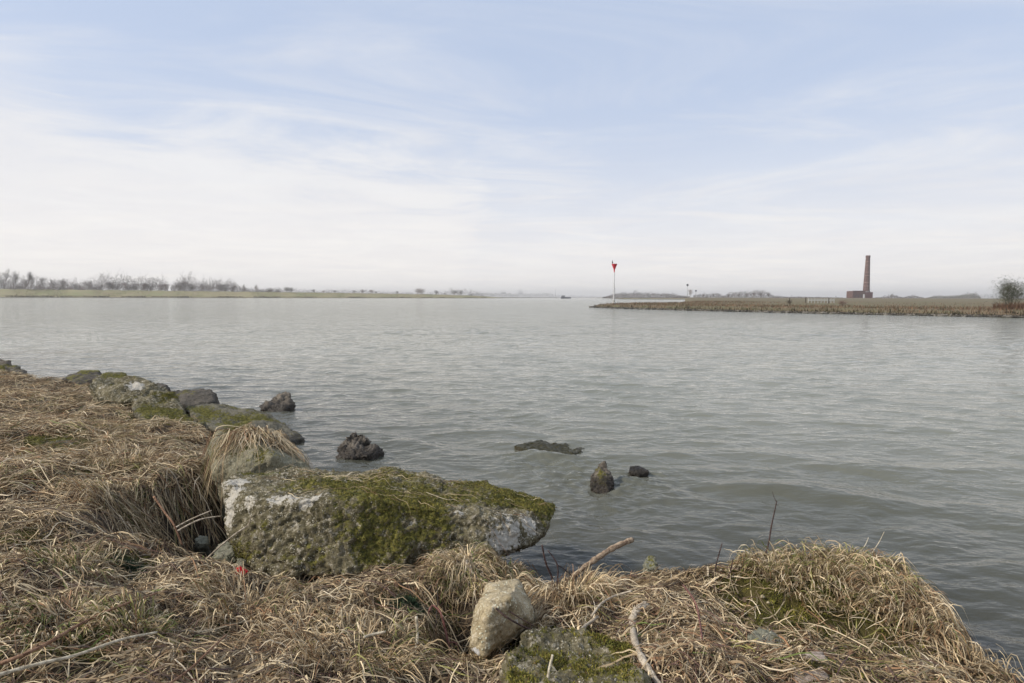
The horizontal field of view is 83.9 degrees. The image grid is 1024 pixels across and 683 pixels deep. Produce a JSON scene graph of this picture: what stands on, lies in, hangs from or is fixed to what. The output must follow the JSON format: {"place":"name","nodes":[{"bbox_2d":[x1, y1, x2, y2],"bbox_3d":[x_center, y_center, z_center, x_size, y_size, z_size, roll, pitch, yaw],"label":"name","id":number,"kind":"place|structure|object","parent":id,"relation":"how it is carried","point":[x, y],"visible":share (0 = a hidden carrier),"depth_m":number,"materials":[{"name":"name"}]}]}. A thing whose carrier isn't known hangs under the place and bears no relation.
{"place":"outdoors","nodes":[
{"label":"outdoors","id":0,"kind":"place"},
{"bbox_2d":[0,289,497,297],"bbox_3d":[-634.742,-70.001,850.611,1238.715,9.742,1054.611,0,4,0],"label":"bank","id":1,"kind":"structure","parent":0,"point":[73,293],"depth_m":620.21,"materials":[{"name":"green plant"}]},
{"bbox_2d":[0,269,9,288],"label":"bare tree","id":2,"kind":"object","parent":1,"relation":"on","point":[6,276],"visible":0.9,"depth_m":563.46,"materials":[{"name":"grey plant"}]},
{"bbox_2d":[8,271,20,287],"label":"bare tree","id":3,"kind":"object","parent":1,"relation":"on","point":[16,277],"visible":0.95,"depth_m":565.54,"materials":[{"name":"grey plant"}]},
{"bbox_2d":[20,270,32,287],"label":"bare tree","id":4,"kind":"object","parent":1,"relation":"on","point":[25,279],"visible":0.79,"depth_m":569.13,"materials":[{"name":"grey plant"}]},
{"bbox_2d":[27,273,37,288],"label":"bare tree","id":5,"kind":"object","parent":1,"relation":"on","point":[31,281],"visible":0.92,"depth_m":571.39,"materials":[{"name":"grey plant"}]},
{"bbox_2d":[37,276,46,286],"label":"bare tree","id":6,"kind":"object","parent":1,"relation":"on","point":[42,281],"visible":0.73,"depth_m":575.42,"materials":[{"name":"grey plant"}]},
{"bbox_2d":[0,272,167,290],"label":"distant grove","id":7,"kind":"object","parent":1,"relation":"on","point":[60,286],"visible":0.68,"depth_m":598.35,"materials":[{"name":"plant"}]},
{"bbox_2d":[170,270,269,291],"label":"distant grove","id":8,"kind":"object","parent":1,"relation":"on","point":[200,284],"visible":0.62,"depth_m":671.95,"materials":[{"name":"plant"}]},
{"bbox_2d":[6,295,485,297],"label":"shore brush","id":9,"kind":"object","parent":1,"relation":"on","point":[218,296],"visible":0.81,"depth_m":594.99,"materials":[{"name":"plant"}]},
{"bbox_2d":[271,287,482,295],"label":"distant scrub","id":10,"kind":"object","parent":1,"relation":"on","point":[379,291],"visible":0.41,"depth_m":830.00,"materials":[{"name":"plant"}]},
{"bbox_2d":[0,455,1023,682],"bbox_3d":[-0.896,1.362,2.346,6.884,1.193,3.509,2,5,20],"label":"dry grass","id":11,"kind":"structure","parent":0,"point":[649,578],"depth_m":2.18,"materials":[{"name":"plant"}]},
{"bbox_2d":[0,631,156,675],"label":"reed stalk","id":12,"kind":"object","parent":11,"relation":"on","point":[10,671],"visible":1,"depth_m":1.63,"materials":[{"name":"beige plant"}]},
{"bbox_2d":[0,297,1023,643],"bbox_3d":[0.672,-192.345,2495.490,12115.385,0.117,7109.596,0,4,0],"label":"water","id":13,"kind":"structure","parent":0,"point":[910,419],"depth_m":11.73,"materials":[{"name":"grey liquid"}]},
{"bbox_2d":[259,391,300,428],"bbox_3d":[-3.614,1.065,8.874,0.603,0.534,0.570,0,4,0],"label":"craggy rock","id":14,"kind":"object","parent":13,"relation":"in","point":[281,406],"visible":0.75,"depth_m":8.72,"materials":[{"name":"grey stone"}]},
{"bbox_2d":[334,431,385,471],"bbox_3d":[-1.674,1.235,6.333,0.534,0.398,0.583,0,4,0],"label":"craggy rock","id":15,"kind":"object","parent":13,"relation":"in","point":[355,448],"visible":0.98,"depth_m":6.19,"materials":[{"name":"grey stone"}]},
{"bbox_2d":[514,440,584,454],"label":"sunken rock","id":16,"kind":"object","parent":13,"relation":"in","point":[546,446],"visible":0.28,"depth_m":6.59,"materials":[{"name":"grey stone"}]},
{"bbox_2d":[586,461,614,520],"bbox_3d":[0.819,1.379,5.277,0.272,0.482,0.326,0,4,0],"label":"standing stone","id":17,"kind":"object","parent":13,"relation":"in","point":[602,480],"visible":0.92,"depth_m":5.19,"materials":[{"name":"grey stone"}]},
{"bbox_2d":[628,466,649,476],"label":"wet stone","id":18,"kind":"object","parent":13,"relation":"in","point":[638,471],"visible":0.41,"depth_m":5.61,"materials":[{"name":"grey stone"}]},
{"bbox_2d":[0,361,1023,682],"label":"ground","id":19,"kind":"structure","parent":0,"point":[976,583],"depth_m":5.31,"materials":[{"name":"soil"}]},
{"bbox_2d":[0,359,30,376],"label":"edge rock","id":20,"kind":"object","parent":19,"relation":"on","point":[6,365],"visible":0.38,"depth_m":10.46,"materials":[{"name":"grey stone"}]},
{"bbox_2d":[21,433,75,449],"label":"mossy rock","id":21,"kind":"object","parent":19,"relation":"on","point":[42,439],"visible":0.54,"depth_m":4.66,"materials":[{"name":"green stone"}]},
{"bbox_2d":[0,579,122,646],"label":"grass tussock","id":22,"kind":"object","parent":19,"relation":"on","point":[72,603],"depth_m":1.82,"materials":[{"name":"plant"}]},
{"bbox_2d":[8,532,131,583],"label":"grass tussock","id":23,"kind":"object","parent":19,"relation":"on","point":[53,554],"depth_m":2.34,"materials":[{"name":"plant"}]},
{"bbox_2d":[0,592,157,665],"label":"brown stalk","id":24,"kind":"object","parent":19,"relation":"on","point":[8,660],"visible":0.93,"depth_m":1.69,"materials":[{"name":"brown plant"}]},
{"bbox_2d":[62,370,101,386],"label":"dark slab","id":25,"kind":"structure","parent":19,"relation":"on","point":[80,377],"depth_m":9.15,"materials":[{"name":"grey stone"}]},
{"bbox_2d":[44,473,170,542],"bbox_3d":[-2.421,1.184,3.485,0.696,0.849,0.692,0,4,0],"label":"grass tussock","id":26,"kind":"object","parent":19,"relation":"on","point":[72,485],"depth_m":3.40,"materials":[{"name":"plant"}]},
{"bbox_2d":[98,372,127,378],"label":"mossy block","id":27,"kind":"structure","parent":19,"relation":"on","point":[115,375],"depth_m":8.96,"materials":[{"name":"green stone"}]},
{"bbox_2d":[0,369,228,554],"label":"dry grass","id":28,"kind":"structure","parent":19,"relation":"on","point":[53,420],"depth_m":4.73,"materials":[{"name":"plant"}]},
{"bbox_2d":[66,439,177,469],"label":"grass tussock","id":29,"kind":"object","parent":19,"relation":"on","point":[106,460],"depth_m":4.30,"materials":[{"name":"plant"}]},
{"bbox_2d":[89,546,173,580],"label":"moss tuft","id":30,"kind":"object","parent":19,"relation":"on","point":[134,568],"visible":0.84,"depth_m":2.48,"materials":[{"name":"green plant"}]},
{"bbox_2d":[81,585,182,637],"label":"grass tussock","id":31,"kind":"object","parent":19,"relation":"on","point":[142,610],"depth_m":1.92,"materials":[{"name":"plant"}]},
{"bbox_2d":[88,375,185,412],"bbox_3d":[-4.595,0.803,7.128,1.550,0.679,0.696,2,5,21],"label":"lichened rock","id":32,"kind":"object","parent":19,"relation":"on","point":[134,391],"visible":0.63,"depth_m":7.05,"materials":[{"name":"grey stone"}]},
{"bbox_2d":[153,496,182,544],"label":"leaning reed","id":33,"kind":"object","parent":19,"relation":"on","point":[164,511],"visible":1,"depth_m":2.96,"materials":[{"name":"brown plant"}]},
{"bbox_2d":[131,403,207,429],"bbox_3d":[-3.789,0.959,6.258,1.155,0.476,0.544,3,5,34],"label":"mossy rock","id":34,"kind":"object","parent":19,"relation":"on","point":[145,411],"visible":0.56,"depth_m":6.25,"materials":[{"name":"green stone"}]},
{"bbox_2d":[174,510,211,528],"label":"hollow reed","id":35,"kind":"object","parent":19,"relation":"on","point":[192,518],"visible":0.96,"depth_m":3.24,"materials":[{"name":"beige plant"}]},
{"bbox_2d":[171,388,219,410],"bbox_3d":[-4.584,0.885,8.240,0.640,0.333,0.821,-4,6,-45],"label":"dark rock","id":36,"kind":"object","parent":19,"relation":"on","point":[194,397],"visible":0.48,"depth_m":8.16,"materials":[{"name":"grey stone"}]},
{"bbox_2d":[156,383,170,390],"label":"dark rock","id":37,"kind":"object","parent":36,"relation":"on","point":[164,385],"visible":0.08,"depth_m":8.48,"materials":[{"name":"grey stone"}]},
{"bbox_2d":[169,634,226,682],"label":"brown stalk","id":38,"kind":"object","parent":19,"relation":"on","point":[199,660],"visible":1,"depth_m":1.64,"materials":[{"name":"brown plant"}]},
{"bbox_2d":[178,516,220,531],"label":"hollow reed","id":39,"kind":"object","parent":19,"relation":"on","point":[196,521],"visible":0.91,"depth_m":3.18,"materials":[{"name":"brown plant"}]},
{"bbox_2d":[194,535,211,557],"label":"hollow stone","id":40,"kind":"object","parent":19,"relation":"on","point":[202,545],"visible":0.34,"depth_m":3.78,"materials":[{"name":"grey stone"}]},
{"bbox_2d":[213,541,235,554],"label":"hollow stone","id":41,"kind":"object","parent":19,"relation":"on","point":[226,546],"visible":0.08,"depth_m":3.60,"materials":[{"name":"grey stone"}]},
{"bbox_2d":[212,551,236,565],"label":"hollow stone","id":42,"kind":"object","parent":19,"relation":"on","point":[228,555],"visible":0.1,"depth_m":3.38,"materials":[{"name":"grey stone"}]},
{"bbox_2d":[206,515,251,558],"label":"thin stem","id":43,"kind":"object","parent":19,"relation":"on","point":[215,550],"visible":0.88,"depth_m":2.85,"materials":[{"name":"beige plant"}]},
{"bbox_2d":[168,560,313,630],"bbox_3d":[-1.103,1.063,2.328,0.571,0.235,0.516,4,6,43],"label":"grass tussock","id":44,"kind":"object","parent":19,"relation":"on","point":[270,600],"depth_m":2.34,"materials":[{"name":"plant"}]},
{"bbox_2d":[235,566,247,575],"bbox_3d":[-1.210,1.026,2.546,0.056,0.042,0.017,0,4,0],"label":"plastic scrap","id":45,"kind":"object","parent":19,"relation":"on","point":[241,569],"visible":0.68,"depth_m":2.54,"materials":[{"name":"red plastic"}]},
{"bbox_2d":[236,556,249,567],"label":"hollow stone","id":46,"kind":"object","parent":19,"relation":"on","point":[244,562],"visible":0.15,"depth_m":3.05,"materials":[{"name":"beige stone"}]},
{"bbox_2d":[185,403,305,457],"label":"mossy slab","id":47,"kind":"structure","parent":19,"relation":"on","point":[213,416],"depth_m":6.95,"materials":[{"name":"stone"}]},
{"bbox_2d":[207,426,311,525],"bbox_3d":[-1.972,1.070,4.381,0.910,0.724,0.643,4,6,40],"label":"draped rock","id":48,"kind":"object","parent":19,"relation":"on","point":[269,459],"visible":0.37,"depth_m":4.15,"materials":[{"name":"stone"}]},
{"bbox_2d":[181,422,312,534],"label":"hanging grass","id":49,"kind":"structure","parent":48,"relation":"on","point":[257,433],"depth_m":4.35,"materials":[{"name":"plant"}]},
{"bbox_2d":[218,587,375,657],"bbox_3d":[-0.779,1.067,2.094,0.614,0.238,0.618,0,4,0],"label":"grass tussock","id":50,"kind":"object","parent":19,"relation":"on","point":[273,625],"depth_m":2.12,"materials":[{"name":"plant"}]},
{"bbox_2d":[240,603,447,682],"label":"grass tussock","id":51,"kind":"object","parent":19,"relation":"on","point":[318,659],"depth_m":1.98,"materials":[{"name":"plant"}]},
{"bbox_2d":[363,631,385,638],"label":"cut reed","id":52,"kind":"object","parent":51,"relation":"on","point":[373,634],"visible":1,"depth_m":2.10,"materials":[{"name":"beige plant"}]},
{"bbox_2d":[221,465,555,580],"bbox_3d":[-0.759,1.192,3.385,1.975,0.826,1.154,1,5,10],"label":"boulder","id":53,"kind":"object","parent":19,"relation":"on","point":[345,530],"visible":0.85,"depth_m":3.05,"materials":[{"name":"grey stone"}]},
{"bbox_2d":[258,465,557,555],"bbox_3d":[-0.643,1.343,3.479,1.947,1.144,0.871,0,4,0],"label":"moss","id":54,"kind":"object","parent":53,"relation":"on","point":[341,476],"visible":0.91,"depth_m":3.42,"materials":[{"name":"green plant"}]},
{"bbox_2d":[372,591,443,633],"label":"grass","id":55,"kind":"structure","parent":19,"relation":"on","point":[411,602],"depth_m":2.48,"materials":[{"name":"brown plant"}]},
{"bbox_2d":[415,616,418,647],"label":"cut reed","id":56,"kind":"object","parent":19,"relation":"on","point":[416,626],"visible":0.77,"depth_m":2.18,"materials":[{"name":"beige plant"}]},
{"bbox_2d":[433,604,458,654],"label":"red stem","id":57,"kind":"object","parent":19,"relation":"on","point":[443,622],"visible":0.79,"depth_m":2.44,"materials":[{"name":"brown plant"}]},
{"bbox_2d":[412,539,514,611],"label":"grass tussock","id":58,"kind":"object","parent":19,"relation":"on","point":[442,557],"depth_m":2.72,"materials":[{"name":"plant"}]},
{"bbox_2d":[463,560,490,582],"bbox_3d":[-0.140,1.123,2.740,0.194,0.119,0.081,0,4,0],"label":"wood piece","id":59,"kind":"object","parent":58,"relation":"on","point":[468,566],"visible":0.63,"depth_m":2.73,"materials":[{"name":"beige wood"}]},
{"bbox_2d":[443,638,513,667],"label":"grass tussock","id":60,"kind":"object","parent":19,"relation":"on","point":[476,657],"depth_m":2.12,"materials":[{"name":"plant"}]},
{"bbox_2d":[0,422,1003,682],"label":"ground moss","id":61,"kind":"object","parent":19,"relation":"on","point":[800,610],"visible":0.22,"depth_m":2.45,"materials":[{"name":"green plant"}]},
{"bbox_2d":[469,579,536,657],"bbox_3d":[-0.023,1.101,2.274,0.265,0.335,0.480,0,4,0],"label":"limestone","id":62,"kind":"object","parent":19,"relation":"on","point":[492,628],"visible":0.94,"depth_m":2.10,"materials":[{"name":"beige stone"}]},
{"bbox_2d":[496,608,536,629],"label":"dark twig","id":63,"kind":"object","parent":62,"relation":"on","point":[510,619],"visible":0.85,"depth_m":2.07,"materials":[{"name":"brown wood"}]},
{"bbox_2d":[470,540,540,588],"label":"grass tussock","id":64,"kind":"object","parent":19,"relation":"on","point":[518,567],"depth_m":2.86,"materials":[{"name":"plant"}]},
{"bbox_2d":[509,600,564,644],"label":"grass tussock","id":65,"kind":"object","parent":19,"relation":"on","point":[543,618],"depth_m":2.33,"materials":[{"name":"plant"}]},
{"bbox_2d":[541,545,553,586],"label":"upright twig","id":66,"kind":"object","parent":19,"relation":"on","point":[549,571],"visible":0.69,"depth_m":2.71,"materials":[{"name":"brown wood"}]},
{"bbox_2d":[547,550,571,587],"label":"upright twig","id":67,"kind":"object","parent":19,"relation":"on","point":[557,568],"visible":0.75,"depth_m":2.71,"materials":[{"name":"brown wood"}]},
{"bbox_2d":[504,556,642,616],"bbox_3d":[0.260,1.220,2.647,0.676,0.433,0.692,0,4,0],"label":"grass tussock","id":68,"kind":"object","parent":19,"relation":"on","point":[603,585],"depth_m":2.53,"materials":[{"name":"plant"}]},
{"bbox_2d":[568,537,633,580],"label":"driftwood branch","id":69,"kind":"object","parent":68,"relation":"on","point":[609,549],"visible":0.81,"depth_m":2.92,"materials":[{"name":"wood"}]},
{"bbox_2d":[590,590,632,617],"bbox_3d":[0.405,1.097,2.401,0.284,0.038,0.059,-4,6,-43],"label":"bleached stick","id":70,"kind":"object","parent":68,"relation":"on","point":[601,603],"visible":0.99,"depth_m":2.41,"materials":[{"name":"brown wood"}]},
{"bbox_2d":[499,625,651,682],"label":"foreground rock","id":71,"kind":"object","parent":19,"relation":"on","point":[576,653],"visible":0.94,"depth_m":1.85,"materials":[{"name":"stone"}]},
{"bbox_2d":[547,654,553,677],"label":"cut reed","id":72,"kind":"object","parent":71,"relation":"on","point":[549,666],"visible":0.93,"depth_m":1.72,"materials":[{"name":"beige plant"}]},
{"bbox_2d":[581,615,598,627],"bbox_3d":[0.272,1.106,2.200,0.034,0.068,0.278,3,5,29],"label":"bleached stick","id":73,"kind":"object","parent":19,"relation":"on","point":[592,620],"visible":0.59,"depth_m":2.28,"materials":[{"name":"brown wood"}]},
{"bbox_2d":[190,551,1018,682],"bbox_3d":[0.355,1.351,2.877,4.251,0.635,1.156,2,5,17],"label":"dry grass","id":74,"kind":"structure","parent":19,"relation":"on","point":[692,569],"depth_m":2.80,"materials":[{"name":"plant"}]},
{"bbox_2d":[628,601,660,682],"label":"curved stick","id":75,"kind":"object","parent":19,"relation":"on","point":[641,657],"visible":0.9,"depth_m":2.02,"materials":[{"name":"brown wood"}]},
{"bbox_2d":[642,555,658,575],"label":"round stone","id":76,"kind":"object","parent":19,"relation":"on","point":[650,563],"visible":0.38,"depth_m":2.87,"materials":[{"name":"beige stone"}]},
{"bbox_2d":[682,584,702,639],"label":"red stem","id":77,"kind":"object","parent":19,"relation":"on","point":[686,589],"visible":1,"depth_m":2.25,"materials":[{"name":"brown plant"}]},
{"bbox_2d":[714,544,721,573],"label":"short twig","id":78,"kind":"object","parent":19,"relation":"on","point":[717,559],"visible":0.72,"depth_m":2.73,"materials":[{"name":"brown wood"}]},
{"bbox_2d":[746,627,785,649],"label":"grey stone","id":79,"kind":"object","parent":19,"relation":"on","point":[759,632],"visible":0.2,"depth_m":2.17,"materials":[{"name":"grey stone"}]},
{"bbox_2d":[728,545,806,581],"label":"grass tussock","id":80,"kind":"object","parent":19,"relation":"on","point":[751,565],"depth_m":2.71,"materials":[{"name":"plant"}]},
{"bbox_2d":[761,491,776,560],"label":"tall twig","id":81,"kind":"object","parent":19,"relation":"on","point":[770,528],"visible":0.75,"depth_m":2.80,"materials":[{"name":"brown wood"}]},
{"bbox_2d":[793,651,829,682],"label":"pink rock","id":82,"kind":"object","parent":19,"relation":"on","point":[818,656],"visible":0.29,"depth_m":1.82,"materials":[{"name":"stone"}]},
{"bbox_2d":[724,537,928,623],"bbox_3d":[1.470,1.265,2.778,0.905,0.649,0.914,0,4,0],"label":"grass tussock","id":83,"kind":"object","parent":19,"relation":"on","point":[831,575],"depth_m":2.58,"materials":[{"name":"plant"}]},
{"bbox_2d":[796,534,964,626],"bbox_3d":[1.741,1.241,2.743,0.690,0.565,0.708,0,4,0],"label":"grass tussock","id":84,"kind":"object","parent":19,"relation":"on","point":[820,552],"depth_m":2.63,"materials":[{"name":"plant"}]},
{"bbox_2d":[837,547,995,665],"bbox_3d":[1.762,1.270,2.486,0.670,0.552,0.668,0,4,0],"label":"grass tussock","id":85,"kind":"object","parent":19,"relation":"on","point":[906,621],"depth_m":2.39,"materials":[{"name":"plant"}]},
{"bbox_2d":[887,573,1023,682],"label":"grass tussock","id":86,"kind":"object","parent":19,"relation":"on","point":[927,605],"depth_m":2.31,"materials":[{"name":"plant"}]},
{"bbox_2d":[0,0,1023,298],"label":"sky","id":87,"kind":"structure","parent":0,"point":[775,147],"materials":[{"name":"blue"}]},
{"bbox_2d":[498,297,685,299],"bbox_3d":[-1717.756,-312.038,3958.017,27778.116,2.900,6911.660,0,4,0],"label":"land","id":88,"kind":"structure","parent":0,"point":[610,298],"depth_m":612.83,"materials":[{"name":"green plant"}]},
{"bbox_2d":[468,291,601,297],"bbox_3d":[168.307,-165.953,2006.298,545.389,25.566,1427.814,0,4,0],"label":"distant woods","id":89,"kind":"object","parent":88,"relation":"on","point":[514,294],"visible":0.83,"depth_m":1380.02,"materials":[{"name":"plant"}]},
{"bbox_2d":[603,290,689,298],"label":"distant woods","id":90,"kind":"object","parent":88,"relation":"on","point":[642,296],"visible":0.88,"depth_m":650.96,"materials":[{"name":"plant"}]},
{"bbox_2d":[693,290,838,297],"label":"distant woods","id":91,"kind":"object","parent":88,"relation":"on","point":[724,296],"visible":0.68,"depth_m":569.20,"materials":[{"name":"plant"}]},
{"bbox_2d":[875,294,922,297],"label":"distant woods","id":92,"kind":"object","parent":88,"relation":"on","point":[911,296],"visible":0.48,"depth_m":649.56,"materials":[{"name":"plant"}]},
{"bbox_2d":[928,292,980,297],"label":"distant woods","id":93,"kind":"object","parent":88,"relation":"on","point":[974,295],"visible":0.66,"depth_m":857.94,"materials":[{"name":"plant"}]},
{"bbox_2d":[946,293,1023,298],"bbox_3d":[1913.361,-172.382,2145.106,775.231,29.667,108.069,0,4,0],"label":"distant woods","id":94,"kind":"object","parent":88,"relation":"on","point":[987,296],"visible":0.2,"depth_m":2132.20,"materials":[{"name":"plant"}]},
{"bbox_2d":[597,297,1023,315],"bbox_3d":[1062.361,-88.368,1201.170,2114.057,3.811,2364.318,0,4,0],"label":"peninsula","id":95,"kind":"object","parent":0,"point":[974,302],"visible":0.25,"depth_m":117.91},
{"bbox_2d":[611,264,616,303],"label":"river beacon","id":96,"kind":"object","parent":95,"relation":"on","point":[614,267],"visible":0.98,"depth_m":102.45,"materials":[{"name":"white paint"}]},
{"bbox_2d":[589,306,1023,317],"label":"shore stones","id":97,"kind":"object","parent":95,"relation":"on","point":[924,314],"visible":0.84,"depth_m":64.41,"materials":[{"name":"stone"}]},
{"bbox_2d":[593,300,1023,317],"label":"reed bed","id":98,"kind":"object","parent":95,"relation":"on","point":[895,308],"visible":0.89,"depth_m":73.94,"materials":[{"name":"plant"}]},
{"bbox_2d":[808,299,834,302],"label":"white fence","id":99,"kind":"object","parent":95,"relation":"on","point":[821,300],"visible":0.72,"depth_m":127.54,"materials":[{"name":"grey"}]},
{"bbox_2d":[846,291,872,297],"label":"brick building","id":100,"kind":"structure","parent":95,"relation":"on","point":[857,294],"depth_m":584.92,"materials":[{"name":"red brick"}]},
{"bbox_2d":[863,255,870,291],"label":"chimney","id":101,"kind":"object","parent":95,"relation":"on","point":[866,285],"visible":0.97,"depth_m":594.30,"materials":[{"name":"red brick"}]},
{"bbox_2d":[992,275,1023,304],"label":"shore bush","id":102,"kind":"object","parent":95,"relation":"on","point":[1007,288],"visible":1,"depth_m":60.68,"materials":[{"name":"green plant"}]},
{"bbox_2d":[992,301,1023,309],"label":"bramble","id":103,"kind":"object","parent":95,"relation":"on","point":[1008,305],"visible":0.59,"depth_m":60.20,"materials":[{"name":"plant"}]}
]}

